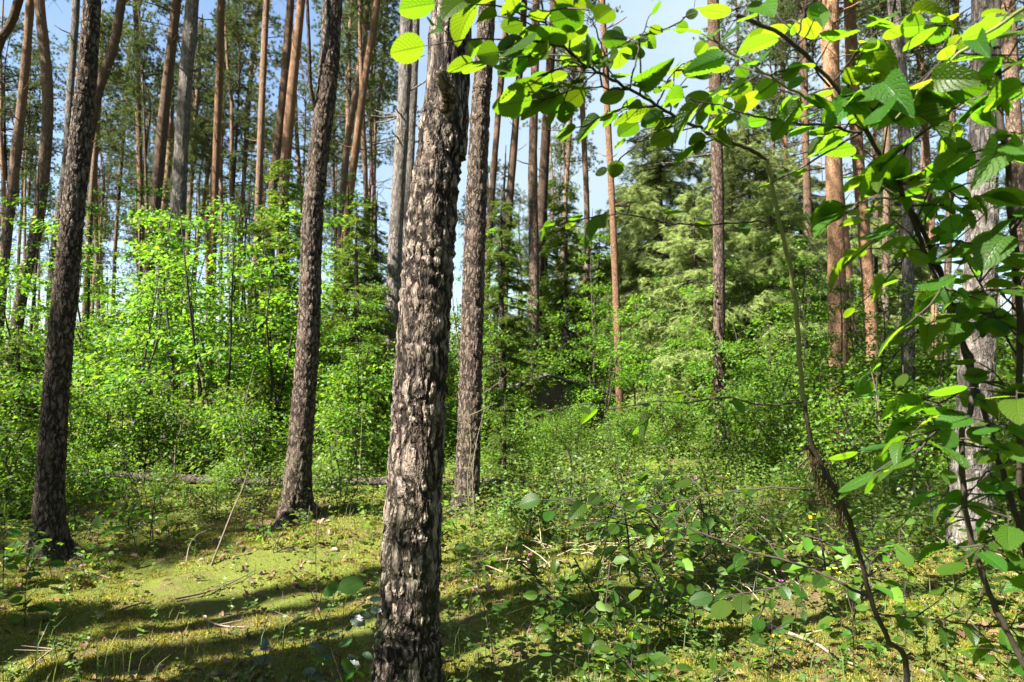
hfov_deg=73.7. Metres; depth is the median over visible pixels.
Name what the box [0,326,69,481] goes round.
spruce tree
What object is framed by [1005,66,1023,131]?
pine tree
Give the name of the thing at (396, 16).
pine tree
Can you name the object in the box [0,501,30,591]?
seedling
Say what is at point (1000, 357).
understorey tree
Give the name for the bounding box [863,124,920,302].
pine tree
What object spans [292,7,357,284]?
pine tree
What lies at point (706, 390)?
bush
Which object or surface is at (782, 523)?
young plant
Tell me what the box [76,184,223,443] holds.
sapling
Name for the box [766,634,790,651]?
flower
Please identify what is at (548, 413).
bush
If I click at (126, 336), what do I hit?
understorey tree
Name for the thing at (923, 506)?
herb clump
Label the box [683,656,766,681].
seedling
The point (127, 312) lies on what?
understorey tree
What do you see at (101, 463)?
bush
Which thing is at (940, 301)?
understorey tree
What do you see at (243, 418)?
bare stem
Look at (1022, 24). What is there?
pine tree
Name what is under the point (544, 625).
seedling
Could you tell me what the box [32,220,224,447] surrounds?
sapling
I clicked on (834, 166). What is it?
pine tree
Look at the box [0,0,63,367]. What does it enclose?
pine tree
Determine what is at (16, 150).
pine tree
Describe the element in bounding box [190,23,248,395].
pine tree
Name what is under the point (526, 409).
bush
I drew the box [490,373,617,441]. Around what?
wooden shelter
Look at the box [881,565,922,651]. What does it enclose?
seedling
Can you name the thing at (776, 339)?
understorey tree
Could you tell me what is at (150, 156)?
pine tree
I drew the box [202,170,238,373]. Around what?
pine tree
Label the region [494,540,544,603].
seedling
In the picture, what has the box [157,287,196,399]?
understorey tree
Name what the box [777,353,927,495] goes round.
bush
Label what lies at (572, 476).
herb clump
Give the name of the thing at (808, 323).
understorey tree
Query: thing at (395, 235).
pine tree
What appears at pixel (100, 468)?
young plant
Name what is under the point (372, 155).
pine tree
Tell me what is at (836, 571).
flower
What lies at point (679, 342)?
understorey tree
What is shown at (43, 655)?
fallen twig
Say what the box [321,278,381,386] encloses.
understorey tree
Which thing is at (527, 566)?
flower
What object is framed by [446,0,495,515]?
pine tree
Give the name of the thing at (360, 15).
pine tree
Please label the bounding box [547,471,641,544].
herb clump
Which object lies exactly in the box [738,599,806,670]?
seedling
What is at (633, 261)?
conifer
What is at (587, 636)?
seedling
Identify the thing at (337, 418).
bush
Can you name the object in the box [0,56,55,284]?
pine tree
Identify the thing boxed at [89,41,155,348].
pine tree
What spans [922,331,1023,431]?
bush
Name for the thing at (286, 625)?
fallen twig
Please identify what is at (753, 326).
sapling
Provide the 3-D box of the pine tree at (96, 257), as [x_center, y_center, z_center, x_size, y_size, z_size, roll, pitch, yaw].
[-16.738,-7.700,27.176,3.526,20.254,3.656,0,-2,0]
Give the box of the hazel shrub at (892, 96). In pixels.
[662,0,1023,681]
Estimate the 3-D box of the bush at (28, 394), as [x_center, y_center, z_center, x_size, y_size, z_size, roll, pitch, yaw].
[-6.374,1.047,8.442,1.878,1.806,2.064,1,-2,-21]
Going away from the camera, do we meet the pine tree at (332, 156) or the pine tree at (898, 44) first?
the pine tree at (898, 44)
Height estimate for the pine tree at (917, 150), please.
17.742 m
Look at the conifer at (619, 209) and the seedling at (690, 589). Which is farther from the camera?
the conifer at (619, 209)
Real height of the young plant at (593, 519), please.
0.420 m
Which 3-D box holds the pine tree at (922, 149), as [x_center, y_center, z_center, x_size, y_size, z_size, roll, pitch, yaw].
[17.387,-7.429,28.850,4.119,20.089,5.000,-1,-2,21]
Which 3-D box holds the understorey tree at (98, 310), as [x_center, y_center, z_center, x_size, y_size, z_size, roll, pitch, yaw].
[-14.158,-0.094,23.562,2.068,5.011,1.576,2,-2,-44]
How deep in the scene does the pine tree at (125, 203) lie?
40.59 m
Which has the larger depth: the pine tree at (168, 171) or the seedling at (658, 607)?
the pine tree at (168, 171)
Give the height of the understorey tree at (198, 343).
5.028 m
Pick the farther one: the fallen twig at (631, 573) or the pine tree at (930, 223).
the pine tree at (930, 223)
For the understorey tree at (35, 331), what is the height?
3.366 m
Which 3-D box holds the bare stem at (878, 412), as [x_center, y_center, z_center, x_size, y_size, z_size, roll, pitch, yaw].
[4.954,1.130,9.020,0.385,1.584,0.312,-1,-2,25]
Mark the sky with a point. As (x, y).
(670, 44)
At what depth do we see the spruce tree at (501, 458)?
8.34 m
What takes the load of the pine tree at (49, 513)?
on the ground at (204, 603)
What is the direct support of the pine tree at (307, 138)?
on the ground at (204, 603)
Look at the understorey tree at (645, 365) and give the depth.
15.27 m
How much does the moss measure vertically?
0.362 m
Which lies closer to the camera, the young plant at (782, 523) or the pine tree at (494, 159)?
the young plant at (782, 523)
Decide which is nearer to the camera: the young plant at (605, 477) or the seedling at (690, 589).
the seedling at (690, 589)
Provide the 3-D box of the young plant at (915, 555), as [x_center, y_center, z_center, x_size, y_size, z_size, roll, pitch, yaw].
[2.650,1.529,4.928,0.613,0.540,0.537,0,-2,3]
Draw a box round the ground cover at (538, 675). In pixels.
[0,482,1023,681]
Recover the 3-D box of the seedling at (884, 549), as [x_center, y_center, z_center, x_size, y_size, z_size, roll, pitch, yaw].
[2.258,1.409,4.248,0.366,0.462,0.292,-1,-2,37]
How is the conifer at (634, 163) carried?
on the ground at (204, 603)
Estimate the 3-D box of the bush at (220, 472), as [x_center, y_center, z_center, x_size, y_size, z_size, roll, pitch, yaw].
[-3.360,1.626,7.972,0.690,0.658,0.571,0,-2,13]
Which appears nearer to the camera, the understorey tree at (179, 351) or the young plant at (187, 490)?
the young plant at (187, 490)
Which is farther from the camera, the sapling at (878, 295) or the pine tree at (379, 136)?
the pine tree at (379, 136)
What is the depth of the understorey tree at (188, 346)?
27.15 m
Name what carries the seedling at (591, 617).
on the ground at (204, 603)
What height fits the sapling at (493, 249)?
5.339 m
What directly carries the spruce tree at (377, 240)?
on the ground at (204, 603)
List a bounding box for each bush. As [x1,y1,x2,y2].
[0,362,80,481]
[0,392,102,536]
[0,402,106,510]
[22,373,153,470]
[66,427,148,500]
[71,362,205,472]
[136,389,250,474]
[142,456,187,497]
[168,372,313,476]
[192,453,253,504]
[282,366,390,476]
[287,333,378,445]
[312,458,350,494]
[315,336,456,471]
[444,369,494,456]
[445,331,498,433]
[480,384,559,475]
[481,397,537,446]
[489,329,578,420]
[509,403,557,445]
[514,413,581,468]
[523,400,587,460]
[537,391,606,451]
[555,404,632,472]
[593,401,659,463]
[625,384,719,458]
[677,315,813,449]
[680,384,807,481]
[723,351,883,476]
[742,321,828,443]
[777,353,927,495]
[801,326,925,443]
[825,345,957,452]
[841,356,1013,486]
[886,332,1009,454]
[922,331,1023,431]
[935,349,1023,470]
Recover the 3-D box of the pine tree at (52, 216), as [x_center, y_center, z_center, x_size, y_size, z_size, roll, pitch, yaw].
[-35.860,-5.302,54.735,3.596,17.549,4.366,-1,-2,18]
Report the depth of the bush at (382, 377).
9.40 m
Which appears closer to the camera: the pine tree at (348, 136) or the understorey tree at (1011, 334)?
the understorey tree at (1011, 334)
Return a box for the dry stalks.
[441,498,940,612]
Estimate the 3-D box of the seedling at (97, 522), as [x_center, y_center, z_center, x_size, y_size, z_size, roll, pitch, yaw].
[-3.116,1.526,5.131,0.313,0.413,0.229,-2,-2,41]
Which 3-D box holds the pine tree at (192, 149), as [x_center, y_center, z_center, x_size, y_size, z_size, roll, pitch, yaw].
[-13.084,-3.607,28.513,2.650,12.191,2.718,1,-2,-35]
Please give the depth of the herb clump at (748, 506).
6.08 m
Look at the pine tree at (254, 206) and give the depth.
54.91 m
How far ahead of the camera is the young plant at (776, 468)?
7.81 m
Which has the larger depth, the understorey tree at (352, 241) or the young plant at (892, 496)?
the understorey tree at (352, 241)
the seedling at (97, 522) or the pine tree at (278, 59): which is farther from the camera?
the pine tree at (278, 59)
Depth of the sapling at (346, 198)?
15.08 m
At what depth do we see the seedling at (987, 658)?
2.47 m
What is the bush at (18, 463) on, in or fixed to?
on the ground at (204, 603)
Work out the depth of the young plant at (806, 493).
7.01 m
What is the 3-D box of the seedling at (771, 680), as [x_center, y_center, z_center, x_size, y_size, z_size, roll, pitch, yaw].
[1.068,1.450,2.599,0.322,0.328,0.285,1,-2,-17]
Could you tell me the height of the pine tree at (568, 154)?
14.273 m
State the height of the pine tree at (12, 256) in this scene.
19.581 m
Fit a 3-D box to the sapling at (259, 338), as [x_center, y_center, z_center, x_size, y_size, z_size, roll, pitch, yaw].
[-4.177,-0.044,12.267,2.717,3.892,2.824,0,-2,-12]
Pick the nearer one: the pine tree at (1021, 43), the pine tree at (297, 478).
the pine tree at (297, 478)
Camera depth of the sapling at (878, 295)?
14.67 m
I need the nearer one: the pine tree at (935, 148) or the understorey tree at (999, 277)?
the understorey tree at (999, 277)
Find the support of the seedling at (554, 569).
on the ground at (204, 603)
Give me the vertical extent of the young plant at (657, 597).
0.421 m
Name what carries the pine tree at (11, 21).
on the ground at (204, 603)
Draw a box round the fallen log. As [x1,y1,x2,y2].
[14,451,528,487]
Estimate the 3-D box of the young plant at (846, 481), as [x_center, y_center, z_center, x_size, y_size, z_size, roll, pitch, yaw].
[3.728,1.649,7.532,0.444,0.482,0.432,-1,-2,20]
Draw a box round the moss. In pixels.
[0,468,1023,681]
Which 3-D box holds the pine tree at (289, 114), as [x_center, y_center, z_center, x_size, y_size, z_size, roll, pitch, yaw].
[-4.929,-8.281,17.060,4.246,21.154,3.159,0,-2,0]
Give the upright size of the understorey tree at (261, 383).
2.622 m
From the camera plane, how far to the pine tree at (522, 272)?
57.87 m
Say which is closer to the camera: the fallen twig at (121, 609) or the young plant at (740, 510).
the fallen twig at (121, 609)
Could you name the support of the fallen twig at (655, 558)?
on the ground at (204, 603)
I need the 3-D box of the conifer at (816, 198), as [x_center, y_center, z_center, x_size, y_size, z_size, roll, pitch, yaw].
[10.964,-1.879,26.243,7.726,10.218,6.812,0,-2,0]
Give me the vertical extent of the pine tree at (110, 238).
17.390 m
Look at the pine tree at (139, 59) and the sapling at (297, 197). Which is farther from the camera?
the pine tree at (139, 59)
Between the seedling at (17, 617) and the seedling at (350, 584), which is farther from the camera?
the seedling at (17, 617)
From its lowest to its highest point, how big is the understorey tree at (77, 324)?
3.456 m
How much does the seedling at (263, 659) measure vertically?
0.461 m
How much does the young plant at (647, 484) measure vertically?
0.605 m
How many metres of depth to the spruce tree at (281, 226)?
12.83 m
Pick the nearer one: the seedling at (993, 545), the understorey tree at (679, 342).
the seedling at (993, 545)
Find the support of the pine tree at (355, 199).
on the ground at (204, 603)
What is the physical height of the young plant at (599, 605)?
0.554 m
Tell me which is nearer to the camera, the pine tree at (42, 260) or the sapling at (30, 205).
the sapling at (30, 205)
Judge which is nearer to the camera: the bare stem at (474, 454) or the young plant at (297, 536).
the young plant at (297, 536)
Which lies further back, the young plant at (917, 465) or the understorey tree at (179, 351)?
the understorey tree at (179, 351)
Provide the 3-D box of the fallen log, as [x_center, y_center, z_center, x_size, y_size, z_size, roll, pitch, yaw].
[-3.204,1.555,8.176,6.811,0.455,0.458,0,-2,5]
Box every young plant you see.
[4,523,62,579]
[65,548,117,580]
[66,494,131,542]
[76,455,126,496]
[85,471,132,515]
[104,489,175,558]
[107,494,162,527]
[140,508,193,552]
[153,490,189,511]
[168,478,207,518]
[246,506,313,552]
[441,493,465,553]
[497,485,548,534]
[513,549,634,631]
[558,473,612,512]
[568,501,622,538]
[579,487,651,573]
[593,500,697,602]
[610,465,667,496]
[625,572,710,643]
[629,456,683,504]
[631,461,703,534]
[637,476,688,519]
[651,462,690,500]
[664,487,749,585]
[686,504,772,556]
[709,485,760,525]
[747,499,794,529]
[748,513,842,573]
[769,451,814,498]
[780,511,916,629]
[788,477,830,525]
[834,470,871,506]
[835,513,942,576]
[880,489,937,512]
[885,449,942,496]
[992,498,1019,523]
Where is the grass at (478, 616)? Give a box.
[0,436,1022,681]
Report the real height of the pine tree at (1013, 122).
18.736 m
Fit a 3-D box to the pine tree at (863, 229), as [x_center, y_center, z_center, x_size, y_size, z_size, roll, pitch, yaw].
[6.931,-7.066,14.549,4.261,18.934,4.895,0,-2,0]
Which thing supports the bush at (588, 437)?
on the ground at (204, 603)
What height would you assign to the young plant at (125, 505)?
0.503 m
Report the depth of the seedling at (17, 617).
3.98 m
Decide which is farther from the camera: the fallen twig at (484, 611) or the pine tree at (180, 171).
the pine tree at (180, 171)
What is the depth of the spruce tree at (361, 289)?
10.42 m
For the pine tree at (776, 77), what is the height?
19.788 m
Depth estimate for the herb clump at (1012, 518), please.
5.76 m
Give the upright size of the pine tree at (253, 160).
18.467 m
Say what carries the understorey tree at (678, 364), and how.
on the ground at (204, 603)
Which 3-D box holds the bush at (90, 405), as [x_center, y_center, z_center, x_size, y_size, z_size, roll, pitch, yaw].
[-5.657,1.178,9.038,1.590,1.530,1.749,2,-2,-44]
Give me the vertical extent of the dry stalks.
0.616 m
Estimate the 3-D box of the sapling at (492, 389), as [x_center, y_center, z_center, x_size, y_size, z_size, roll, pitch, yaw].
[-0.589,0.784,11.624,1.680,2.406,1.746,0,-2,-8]
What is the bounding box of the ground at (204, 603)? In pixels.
[0,367,1023,681]
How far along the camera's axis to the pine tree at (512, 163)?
22.12 m
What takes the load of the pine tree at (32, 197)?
on the ground at (204, 603)
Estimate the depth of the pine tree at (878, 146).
35.20 m
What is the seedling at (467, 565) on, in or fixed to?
on the ground at (204, 603)
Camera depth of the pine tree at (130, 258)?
55.27 m
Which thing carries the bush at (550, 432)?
on the ground at (204, 603)
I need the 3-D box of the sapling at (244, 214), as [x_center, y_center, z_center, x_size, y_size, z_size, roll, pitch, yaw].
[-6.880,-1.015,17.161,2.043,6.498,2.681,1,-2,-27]
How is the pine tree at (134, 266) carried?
on the ground at (204, 603)
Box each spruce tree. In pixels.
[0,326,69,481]
[201,149,334,444]
[277,201,396,466]
[323,191,389,444]
[445,190,555,455]
[482,398,527,489]
[497,180,579,395]
[506,361,551,452]
[518,174,624,414]
[561,234,644,416]
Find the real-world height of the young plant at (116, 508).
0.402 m
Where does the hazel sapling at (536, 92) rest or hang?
on the ground at (204, 603)
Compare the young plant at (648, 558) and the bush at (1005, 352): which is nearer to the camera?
the young plant at (648, 558)
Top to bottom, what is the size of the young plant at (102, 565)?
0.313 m
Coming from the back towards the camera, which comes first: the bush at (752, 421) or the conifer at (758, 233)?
the conifer at (758, 233)
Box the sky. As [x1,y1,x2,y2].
[0,0,1023,365]
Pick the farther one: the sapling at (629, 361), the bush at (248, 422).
the sapling at (629, 361)
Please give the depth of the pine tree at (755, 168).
39.14 m
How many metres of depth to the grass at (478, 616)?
3.64 m
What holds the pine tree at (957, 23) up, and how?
on the ground at (204, 603)
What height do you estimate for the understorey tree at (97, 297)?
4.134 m
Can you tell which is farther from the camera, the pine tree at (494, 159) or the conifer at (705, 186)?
the conifer at (705, 186)
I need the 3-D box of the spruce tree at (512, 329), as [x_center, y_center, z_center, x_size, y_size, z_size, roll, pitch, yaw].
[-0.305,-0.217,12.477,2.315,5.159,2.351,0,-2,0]
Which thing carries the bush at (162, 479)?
on the ground at (204, 603)
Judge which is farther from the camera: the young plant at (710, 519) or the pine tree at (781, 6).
the pine tree at (781, 6)
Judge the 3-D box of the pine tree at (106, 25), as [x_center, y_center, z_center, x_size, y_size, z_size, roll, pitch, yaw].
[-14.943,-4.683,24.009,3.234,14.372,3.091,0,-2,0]
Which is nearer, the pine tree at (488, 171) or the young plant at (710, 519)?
the young plant at (710, 519)
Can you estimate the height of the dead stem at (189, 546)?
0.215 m
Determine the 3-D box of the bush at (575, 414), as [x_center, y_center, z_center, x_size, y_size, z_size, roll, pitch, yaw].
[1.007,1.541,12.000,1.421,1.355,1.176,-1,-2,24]
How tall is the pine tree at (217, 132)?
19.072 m
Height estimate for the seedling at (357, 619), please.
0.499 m
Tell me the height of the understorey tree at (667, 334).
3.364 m
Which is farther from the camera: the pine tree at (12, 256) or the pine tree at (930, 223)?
the pine tree at (12, 256)
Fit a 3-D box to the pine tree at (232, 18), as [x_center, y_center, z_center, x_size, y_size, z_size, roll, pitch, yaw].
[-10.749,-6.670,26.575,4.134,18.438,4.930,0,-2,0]
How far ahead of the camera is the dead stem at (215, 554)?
5.33 m
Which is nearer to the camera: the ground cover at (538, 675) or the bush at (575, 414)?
the ground cover at (538, 675)
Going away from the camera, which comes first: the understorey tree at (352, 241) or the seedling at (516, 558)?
the seedling at (516, 558)
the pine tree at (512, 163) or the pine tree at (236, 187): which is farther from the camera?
the pine tree at (236, 187)
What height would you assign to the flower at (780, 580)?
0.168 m
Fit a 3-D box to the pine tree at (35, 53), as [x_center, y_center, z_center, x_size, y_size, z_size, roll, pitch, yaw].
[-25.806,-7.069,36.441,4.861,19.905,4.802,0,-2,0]
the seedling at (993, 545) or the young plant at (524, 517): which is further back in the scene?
the young plant at (524, 517)
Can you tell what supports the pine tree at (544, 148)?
on the ground at (204, 603)
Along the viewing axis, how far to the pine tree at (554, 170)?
34.99 m
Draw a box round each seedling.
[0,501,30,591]
[0,543,65,626]
[75,515,110,564]
[241,616,327,681]
[293,575,364,681]
[302,596,381,681]
[450,537,511,663]
[455,536,500,608]
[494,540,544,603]
[519,559,577,650]
[538,574,585,641]
[539,627,622,681]
[570,560,618,615]
[585,590,652,678]
[591,619,664,681]
[609,634,692,681]
[639,573,700,648]
[661,578,713,647]
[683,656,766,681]
[715,568,767,631]
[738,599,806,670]
[767,679,780,681]
[819,575,892,659]
[844,530,905,590]
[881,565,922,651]
[938,668,967,681]
[953,519,1010,608]
[956,628,1015,681]
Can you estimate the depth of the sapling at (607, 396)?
12.69 m
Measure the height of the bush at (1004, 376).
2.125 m
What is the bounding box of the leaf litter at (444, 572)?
[0,465,1023,681]
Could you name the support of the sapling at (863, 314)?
on the ground at (204, 603)
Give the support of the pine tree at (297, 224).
on the ground at (204, 603)
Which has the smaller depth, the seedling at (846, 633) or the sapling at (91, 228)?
the seedling at (846, 633)
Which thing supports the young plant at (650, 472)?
on the ground at (204, 603)
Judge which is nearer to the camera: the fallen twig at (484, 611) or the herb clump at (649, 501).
the fallen twig at (484, 611)
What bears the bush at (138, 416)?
on the ground at (204, 603)
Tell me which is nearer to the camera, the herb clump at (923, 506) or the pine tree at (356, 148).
the herb clump at (923, 506)
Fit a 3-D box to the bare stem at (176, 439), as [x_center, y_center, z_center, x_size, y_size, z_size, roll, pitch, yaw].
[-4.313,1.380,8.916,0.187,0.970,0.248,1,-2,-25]
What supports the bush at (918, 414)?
on the ground at (204, 603)
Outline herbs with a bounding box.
[1,421,1022,640]
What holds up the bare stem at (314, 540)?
on the ground at (204, 603)
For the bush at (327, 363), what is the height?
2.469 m
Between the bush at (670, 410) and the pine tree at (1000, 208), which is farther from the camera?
the pine tree at (1000, 208)
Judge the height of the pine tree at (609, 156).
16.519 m
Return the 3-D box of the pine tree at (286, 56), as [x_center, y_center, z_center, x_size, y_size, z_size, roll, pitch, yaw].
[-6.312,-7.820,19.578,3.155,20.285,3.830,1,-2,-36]
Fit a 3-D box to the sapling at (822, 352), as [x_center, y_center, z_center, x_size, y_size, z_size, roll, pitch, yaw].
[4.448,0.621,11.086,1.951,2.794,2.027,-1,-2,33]
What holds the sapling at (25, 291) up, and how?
on the ground at (204, 603)
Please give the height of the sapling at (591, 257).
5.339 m
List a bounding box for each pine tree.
[0,0,40,367]
[0,0,59,67]
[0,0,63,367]
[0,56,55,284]
[0,209,22,313]
[2,0,55,430]
[3,32,66,365]
[13,221,50,373]
[15,156,56,379]
[24,0,101,561]
[29,7,139,402]
[32,0,133,394]
[42,168,60,244]
[43,0,111,345]
[68,0,132,435]
[75,0,211,291]
[79,162,118,348]
[81,204,112,306]
[82,123,133,368]
[83,182,125,380]
[86,106,135,368]
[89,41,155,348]
[93,90,171,394]
[107,138,164,281]
[109,8,196,241]
[112,58,203,394]
[116,184,156,297]
[118,160,164,326]
[118,212,157,336]
[118,236,156,290]
[122,46,226,315]
[129,0,199,419]
[134,129,204,279]
[141,0,254,393]
[159,0,213,441]
[165,0,281,396]
[165,110,228,398]
[174,0,255,398]
[188,163,226,282]
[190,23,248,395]
[202,0,294,396]
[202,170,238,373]
[203,0,247,406]
[218,84,293,321]
[223,109,290,383]
[225,146,267,374]
[239,29,342,215]
[243,187,275,245]
[246,0,282,409]
[250,0,296,414]
[271,0,304,427]
[272,0,342,527]
[289,185,327,254]
[290,98,335,368]
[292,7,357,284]
[302,0,397,309]
[310,0,419,294]
[321,0,384,433]
[322,133,362,284]
[325,0,391,361]
[326,170,361,369]
[327,123,371,290]
[337,0,396,418]
[339,0,420,250]
[343,47,398,250]
[353,210,386,277]
[370,0,471,681]
[371,0,425,456]
[385,18,419,279]
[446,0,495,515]
[453,187,498,270]
[460,133,511,296]
[483,6,531,364]
[486,145,525,368]
[495,0,527,316]
[507,0,550,384]
[509,245,528,314]
[511,195,528,307]
[516,202,551,275]
[519,47,603,342]
[537,135,583,278]
[538,0,556,361]
[547,170,582,286]
[548,0,623,349]
[598,0,632,430]
[645,0,768,452]
[691,0,791,249]
[723,1,820,214]
[724,0,844,313]
[743,111,769,215]
[747,0,823,231]
[751,121,801,195]
[766,0,873,422]
[778,0,902,459]
[780,0,880,435]
[796,0,968,444]
[840,0,956,400]
[841,0,911,311]
[843,130,924,230]
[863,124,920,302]
[872,48,968,314]
[878,0,970,399]
[881,0,1003,404]
[882,0,963,311]
[897,125,955,272]
[924,0,1023,378]
[940,0,1005,553]
[961,171,1010,306]
[966,0,1023,186]
[998,107,1023,182]
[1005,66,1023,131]
[1018,36,1023,144]
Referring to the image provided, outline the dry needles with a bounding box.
[788,437,870,560]
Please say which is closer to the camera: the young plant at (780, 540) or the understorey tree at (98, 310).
the young plant at (780, 540)
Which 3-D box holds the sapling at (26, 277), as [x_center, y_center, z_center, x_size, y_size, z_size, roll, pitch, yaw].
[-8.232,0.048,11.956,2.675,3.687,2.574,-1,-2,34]
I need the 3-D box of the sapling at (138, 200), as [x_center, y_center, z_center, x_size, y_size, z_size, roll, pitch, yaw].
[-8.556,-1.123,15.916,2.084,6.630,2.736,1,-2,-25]
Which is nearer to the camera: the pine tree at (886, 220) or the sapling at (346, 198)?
the sapling at (346, 198)
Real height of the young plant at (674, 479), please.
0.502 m
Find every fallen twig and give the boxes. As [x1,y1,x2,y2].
[14,645,74,668]
[67,565,110,578]
[119,600,151,610]
[174,570,255,599]
[204,618,245,630]
[271,608,314,630]
[465,592,516,619]
[599,569,680,581]
[638,546,677,560]
[766,623,855,665]
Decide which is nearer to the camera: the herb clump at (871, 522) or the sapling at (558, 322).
the herb clump at (871, 522)
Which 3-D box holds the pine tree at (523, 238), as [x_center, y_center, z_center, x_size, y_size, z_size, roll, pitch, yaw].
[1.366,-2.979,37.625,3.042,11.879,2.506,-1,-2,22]
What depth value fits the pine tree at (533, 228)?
17.31 m
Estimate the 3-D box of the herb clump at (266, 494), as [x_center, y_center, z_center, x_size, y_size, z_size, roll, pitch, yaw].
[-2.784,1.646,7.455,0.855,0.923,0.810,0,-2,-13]
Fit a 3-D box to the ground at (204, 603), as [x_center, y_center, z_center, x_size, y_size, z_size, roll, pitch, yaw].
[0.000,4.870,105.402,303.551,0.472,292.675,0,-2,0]
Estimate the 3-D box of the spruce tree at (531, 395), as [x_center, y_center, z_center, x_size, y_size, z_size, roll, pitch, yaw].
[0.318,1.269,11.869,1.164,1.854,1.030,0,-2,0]
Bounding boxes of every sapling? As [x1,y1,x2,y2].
[0,165,88,406]
[0,233,128,427]
[0,251,117,419]
[2,216,194,447]
[23,177,141,428]
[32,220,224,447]
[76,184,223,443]
[90,205,293,465]
[91,180,252,453]
[92,159,188,431]
[115,192,290,440]
[132,193,237,437]
[178,202,354,455]
[182,187,297,441]
[190,223,352,446]
[196,171,266,397]
[234,165,328,428]
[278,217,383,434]
[316,293,385,411]
[317,278,389,443]
[321,162,382,431]
[390,0,1023,681]
[446,319,527,446]
[449,292,528,420]
[453,199,537,359]
[497,294,582,385]
[539,273,614,394]
[544,265,627,396]
[554,305,653,442]
[562,208,627,391]
[599,300,675,435]
[663,279,796,445]
[720,295,852,453]
[725,271,821,412]
[755,195,819,357]
[761,239,860,407]
[780,274,880,453]
[819,280,949,438]
[826,271,954,409]
[866,264,1011,461]
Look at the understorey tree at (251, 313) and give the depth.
18.85 m
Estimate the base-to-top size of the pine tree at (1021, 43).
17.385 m
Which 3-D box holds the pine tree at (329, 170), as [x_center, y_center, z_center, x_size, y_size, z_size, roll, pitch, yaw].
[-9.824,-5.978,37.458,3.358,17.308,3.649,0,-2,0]
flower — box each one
[522,554,531,578]
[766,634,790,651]
[779,571,794,592]
[826,567,844,582]
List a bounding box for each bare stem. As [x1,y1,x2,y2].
[174,410,189,471]
[231,369,257,474]
[297,478,333,605]
[352,400,377,490]
[447,402,494,526]
[462,376,505,522]
[870,367,889,479]
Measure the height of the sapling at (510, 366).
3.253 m
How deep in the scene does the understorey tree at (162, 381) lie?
27.53 m
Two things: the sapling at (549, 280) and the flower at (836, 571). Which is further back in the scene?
the sapling at (549, 280)
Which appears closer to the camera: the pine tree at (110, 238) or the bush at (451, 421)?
the bush at (451, 421)
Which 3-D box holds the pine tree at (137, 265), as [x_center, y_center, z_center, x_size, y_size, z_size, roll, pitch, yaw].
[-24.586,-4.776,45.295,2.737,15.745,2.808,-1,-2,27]
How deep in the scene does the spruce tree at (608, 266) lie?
18.84 m
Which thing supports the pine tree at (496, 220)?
on the ground at (204, 603)
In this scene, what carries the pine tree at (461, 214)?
on the ground at (204, 603)
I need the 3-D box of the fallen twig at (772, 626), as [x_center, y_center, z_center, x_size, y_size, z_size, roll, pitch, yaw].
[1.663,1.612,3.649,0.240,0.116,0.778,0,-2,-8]
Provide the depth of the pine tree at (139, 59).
26.08 m
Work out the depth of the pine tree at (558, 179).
38.92 m
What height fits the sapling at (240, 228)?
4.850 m
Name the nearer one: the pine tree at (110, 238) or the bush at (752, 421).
the bush at (752, 421)
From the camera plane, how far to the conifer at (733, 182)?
20.93 m
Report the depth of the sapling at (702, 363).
11.57 m
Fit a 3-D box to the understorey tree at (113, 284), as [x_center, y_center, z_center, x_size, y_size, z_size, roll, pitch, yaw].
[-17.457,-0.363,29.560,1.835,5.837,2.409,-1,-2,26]
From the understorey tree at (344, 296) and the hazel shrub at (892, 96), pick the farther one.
the understorey tree at (344, 296)
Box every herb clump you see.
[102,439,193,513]
[180,475,240,523]
[213,447,283,516]
[312,425,382,512]
[489,468,562,550]
[532,433,610,521]
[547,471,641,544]
[588,424,697,519]
[629,467,707,538]
[671,436,758,523]
[707,476,793,542]
[827,496,901,554]
[883,461,948,541]
[942,491,1019,554]
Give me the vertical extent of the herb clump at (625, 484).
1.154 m
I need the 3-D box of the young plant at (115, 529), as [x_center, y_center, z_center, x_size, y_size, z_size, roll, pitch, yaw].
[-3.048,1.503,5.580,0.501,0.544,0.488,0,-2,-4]
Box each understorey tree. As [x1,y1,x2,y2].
[2,264,39,366]
[2,310,93,395]
[20,281,142,431]
[77,297,121,359]
[79,274,124,409]
[81,289,162,394]
[89,265,123,394]
[94,277,159,393]
[120,280,154,354]
[147,342,195,394]
[157,283,198,399]
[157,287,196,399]
[180,279,216,395]
[213,277,266,372]
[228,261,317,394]
[232,337,323,414]
[251,270,330,392]
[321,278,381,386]
[328,226,362,336]
[448,271,524,388]
[448,298,461,396]
[449,302,520,399]
[544,300,638,390]
[606,292,695,426]
[637,298,761,411]
[641,254,741,408]
[649,283,709,378]
[726,259,775,382]
[739,294,819,412]
[775,231,824,329]
[776,280,863,415]
[917,288,957,385]
[952,218,1011,346]
[953,297,1012,372]
[995,342,1012,419]
[998,226,1011,357]
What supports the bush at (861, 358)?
on the ground at (204, 603)
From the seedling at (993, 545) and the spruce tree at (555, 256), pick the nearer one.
the seedling at (993, 545)
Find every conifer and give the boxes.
[541,227,605,346]
[563,182,677,394]
[574,125,746,422]
[593,158,690,357]
[609,188,781,441]
[669,156,762,301]
[674,112,827,410]
[674,179,865,435]
[737,159,895,379]
[804,203,949,410]
[854,162,962,405]
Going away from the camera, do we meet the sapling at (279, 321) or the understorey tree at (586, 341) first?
the sapling at (279, 321)
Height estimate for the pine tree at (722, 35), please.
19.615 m
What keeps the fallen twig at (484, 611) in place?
on the ground at (204, 603)
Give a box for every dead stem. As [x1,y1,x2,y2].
[186,530,206,561]
[209,465,249,566]

